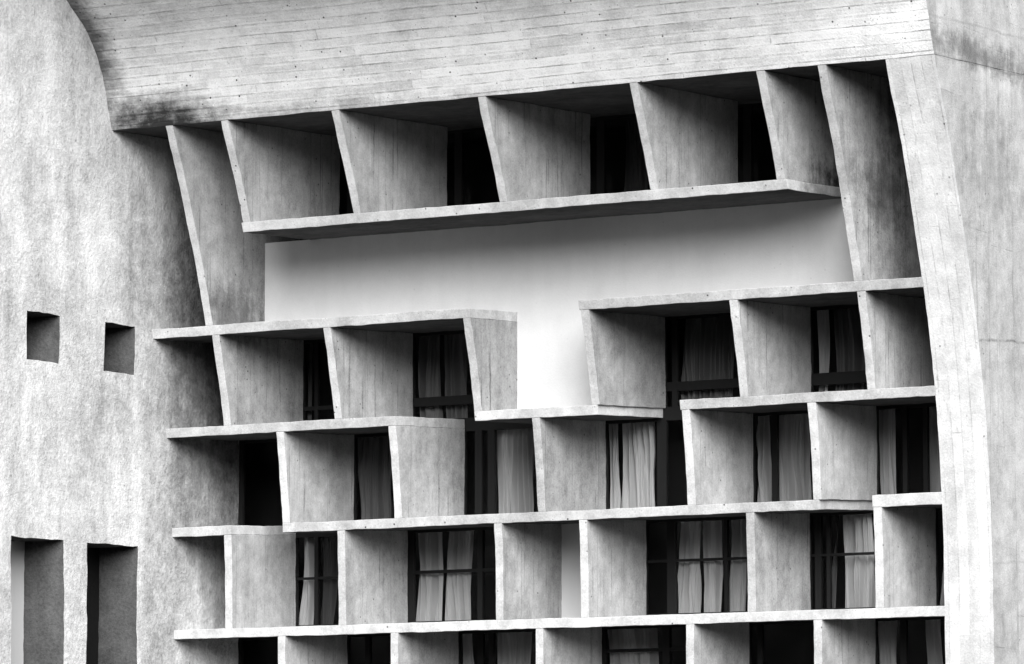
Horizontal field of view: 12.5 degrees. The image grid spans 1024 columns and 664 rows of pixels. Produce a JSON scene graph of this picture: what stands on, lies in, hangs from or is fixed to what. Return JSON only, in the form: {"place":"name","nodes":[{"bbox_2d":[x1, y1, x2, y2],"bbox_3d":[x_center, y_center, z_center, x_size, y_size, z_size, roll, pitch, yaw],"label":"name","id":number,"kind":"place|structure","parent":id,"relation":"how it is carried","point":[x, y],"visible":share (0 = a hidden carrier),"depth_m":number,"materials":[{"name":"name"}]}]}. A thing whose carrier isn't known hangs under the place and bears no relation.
{"place":"outdoors","nodes":[
{"label":"outdoors","id":0,"kind":"place"},
{"bbox_2d":[67,0,1023,663],"bbox_3d":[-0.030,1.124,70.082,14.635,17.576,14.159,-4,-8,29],"label":"concrete building","id":1,"kind":"structure","parent":0,"point":[613,330],"depth_m":71.21,"materials":[{"name":"grey concrete"}]},
{"bbox_2d":[238,637,277,663],"bbox_3d":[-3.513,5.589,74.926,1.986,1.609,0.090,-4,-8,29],"label":"window","id":2,"kind":"structure","parent":1,"relation":"in","point":[240,640],"depth_m":75.39,"materials":[{"name":"black glass"}]},
{"bbox_2d":[239,439,282,525],"bbox_3d":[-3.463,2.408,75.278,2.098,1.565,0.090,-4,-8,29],"label":"window","id":3,"kind":"structure","parent":1,"relation":"in","point":[242,444],"depth_m":75.72,"materials":[{"name":"black glass"}]},
{"bbox_2d":[295,532,338,626],"bbox_3d":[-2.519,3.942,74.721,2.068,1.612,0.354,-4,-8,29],"label":"window","id":4,"kind":"structure","parent":1,"relation":"in","point":[310,602],"depth_m":75.03,"materials":[{"name":"black glass"}]},
{"bbox_2d":[303,339,333,420],"bbox_3d":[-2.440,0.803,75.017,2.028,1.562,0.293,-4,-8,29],"label":"window","id":5,"kind":"structure","parent":1,"relation":"in","point":[316,407],"depth_m":75.34,"materials":[{"name":"black glass"}]},
{"bbox_2d":[300,185,349,239],"bbox_3d":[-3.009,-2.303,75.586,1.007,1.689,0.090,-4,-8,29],"label":"window","id":6,"kind":"structure","parent":1,"relation":"in","point":[348,195],"depth_m":75.30,"materials":[{"name":"black glass"}]},
{"bbox_2d":[347,633,390,663],"bbox_3d":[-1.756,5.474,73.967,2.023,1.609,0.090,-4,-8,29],"label":"window","id":7,"kind":"structure","parent":1,"relation":"in","point":[368,637],"depth_m":74.30,"materials":[{"name":"black glass"}]},
{"bbox_2d":[354,433,392,519],"bbox_3d":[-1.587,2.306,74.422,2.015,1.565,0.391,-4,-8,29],"label":"window","id":8,"kind":"structure","parent":1,"relation":"in","point":[374,452],"depth_m":74.77,"materials":[{"name":"glass"}]},
{"bbox_2d":[350,130,457,213],"bbox_3d":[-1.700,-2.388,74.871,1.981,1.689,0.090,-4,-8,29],"label":"window","id":9,"kind":"structure","parent":1,"relation":"in","point":[455,132],"depth_m":74.41,"materials":[{"name":"black glass"}]},
{"bbox_2d":[407,527,495,622],"bbox_3d":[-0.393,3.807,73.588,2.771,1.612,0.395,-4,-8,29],"label":"window","id":10,"kind":"structure","parent":1,"relation":"in","point":[460,543],"depth_m":73.93,"materials":[{"name":"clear glass"}]},
{"bbox_2d":[412,331,493,423],"bbox_3d":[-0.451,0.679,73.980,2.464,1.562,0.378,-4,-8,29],"label":"window","id":11,"kind":"structure","parent":1,"relation":"in","point":[430,401],"depth_m":74.33,"materials":[{"name":"black glass"}]},
{"bbox_2d":[458,629,535,663],"bbox_3d":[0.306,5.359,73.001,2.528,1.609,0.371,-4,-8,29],"label":"window","id":12,"kind":"structure","parent":1,"relation":"in","point":[513,646],"depth_m":73.29,"materials":[{"name":"black glass"}]},
{"bbox_2d":[464,422,533,515],"bbox_3d":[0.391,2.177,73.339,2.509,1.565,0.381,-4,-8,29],"label":"window","id":13,"kind":"structure","parent":1,"relation":"in","point":[510,445],"depth_m":73.57,"materials":[{"name":"glass"}]},
{"bbox_2d":[458,117,599,204],"bbox_3d":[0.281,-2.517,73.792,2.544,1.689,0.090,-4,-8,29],"label":"window","id":14,"kind":"structure","parent":1,"relation":"in","point":[460,132],"depth_m":74.31,"materials":[{"name":"black glass"}]},
{"bbox_2d":[561,523,580,617],"bbox_3d":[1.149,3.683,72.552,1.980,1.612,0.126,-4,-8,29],"label":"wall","id":15,"kind":"structure","parent":1,"relation":"in","point":[570,563],"depth_m":72.61,"materials":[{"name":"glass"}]},
{"bbox_2d":[601,624,685,663],"bbox_3d":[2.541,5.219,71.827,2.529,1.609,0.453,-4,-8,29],"label":"window","id":16,"kind":"structure","parent":1,"relation":"in","point":[627,644],"depth_m":72.19,"materials":[{"name":"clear glass"}]},
{"bbox_2d":[606,412,682,508],"bbox_3d":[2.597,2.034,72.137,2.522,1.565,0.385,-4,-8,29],"label":"window","id":17,"kind":"structure","parent":1,"relation":"in","point":[639,442],"depth_m":72.52,"materials":[{"name":"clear glass"}]},
{"bbox_2d":[600,104,746,193],"bbox_3d":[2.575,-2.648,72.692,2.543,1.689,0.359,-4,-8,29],"label":"window","id":18,"kind":"structure","parent":1,"relation":"in","point":[636,175],"depth_m":73.11,"materials":[{"name":"clear glass"}]},
{"bbox_2d":[645,516,747,614],"bbox_3d":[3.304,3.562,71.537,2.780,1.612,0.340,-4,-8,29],"label":"window","id":19,"kind":"structure","parent":1,"relation":"in","point":[686,588],"depth_m":71.77,"materials":[{"name":"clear glass"}]},
{"bbox_2d":[663,313,739,412],"bbox_3d":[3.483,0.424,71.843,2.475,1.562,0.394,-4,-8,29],"label":"window","id":20,"kind":"structure","parent":1,"relation":"in","point":[709,344],"depth_m":72.13,"materials":[{"name":"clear glass"}]},
{"bbox_2d":[747,102,762,181],"bbox_3d":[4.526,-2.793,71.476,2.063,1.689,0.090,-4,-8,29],"label":"window","id":21,"kind":"structure","parent":1,"relation":"in","point":[750,171],"depth_m":71.94,"materials":[{"name":"clear glass"}]},
{"bbox_2d":[749,620,812,663],"bbox_3d":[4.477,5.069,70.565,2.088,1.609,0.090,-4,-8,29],"label":"window","id":22,"kind":"structure","parent":1,"relation":"in","point":[760,625],"depth_m":70.96,"materials":[{"name":"clear glass"}]},
{"bbox_2d":[752,410,811,502],"bbox_3d":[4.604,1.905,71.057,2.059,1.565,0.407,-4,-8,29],"label":"window","id":23,"kind":"structure","parent":1,"relation":"in","point":[788,476],"depth_m":71.29,"materials":[{"name":"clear glass"}]},
{"bbox_2d":[810,304,866,392],"bbox_3d":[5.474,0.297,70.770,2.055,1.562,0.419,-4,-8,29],"label":"window","id":24,"kind":"structure","parent":1,"relation":"in","point":[851,375],"depth_m":71.03,"materials":[{"name":"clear glass"}]},
{"bbox_2d":[810,510,874,609],"bbox_3d":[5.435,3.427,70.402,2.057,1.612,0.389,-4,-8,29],"label":"window","id":25,"kind":"structure","parent":1,"relation":"in","point":[859,553],"depth_m":70.58,"materials":[{"name":"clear glass"}]},
{"bbox_2d":[876,404,941,494],"bbox_3d":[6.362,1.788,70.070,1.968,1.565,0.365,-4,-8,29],"label":"window","id":26,"kind":"structure","parent":1,"relation":"in","point":[885,419],"depth_m":70.22,"materials":[{"name":"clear glass"}]},
{"bbox_2d":[875,617,944,663],"bbox_3d":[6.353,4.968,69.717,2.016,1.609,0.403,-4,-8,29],"label":"window","id":27,"kind":"structure","parent":1,"relation":"in","point":[886,628],"depth_m":69.90,"materials":[{"name":"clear glass"}]},
{"bbox_2d":[935,508,944,605],"bbox_3d":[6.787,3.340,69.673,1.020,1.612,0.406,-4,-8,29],"label":"window","id":28,"kind":"structure","parent":1,"relation":"in","point":[942,601],"depth_m":69.78,"materials":[{"name":"clear glass"}]},
{"label":"ground","id":29,"kind":"structure","parent":0,"visible":0},
{"bbox_2d":[0,0,238,663],"bbox_3d":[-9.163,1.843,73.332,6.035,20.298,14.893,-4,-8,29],"label":"plastered wing","id":30,"kind":"structure","parent":29,"relation":"on","point":[107,485],"depth_m":72.41,"materials":[{"name":"grey concrete"}]}
]}

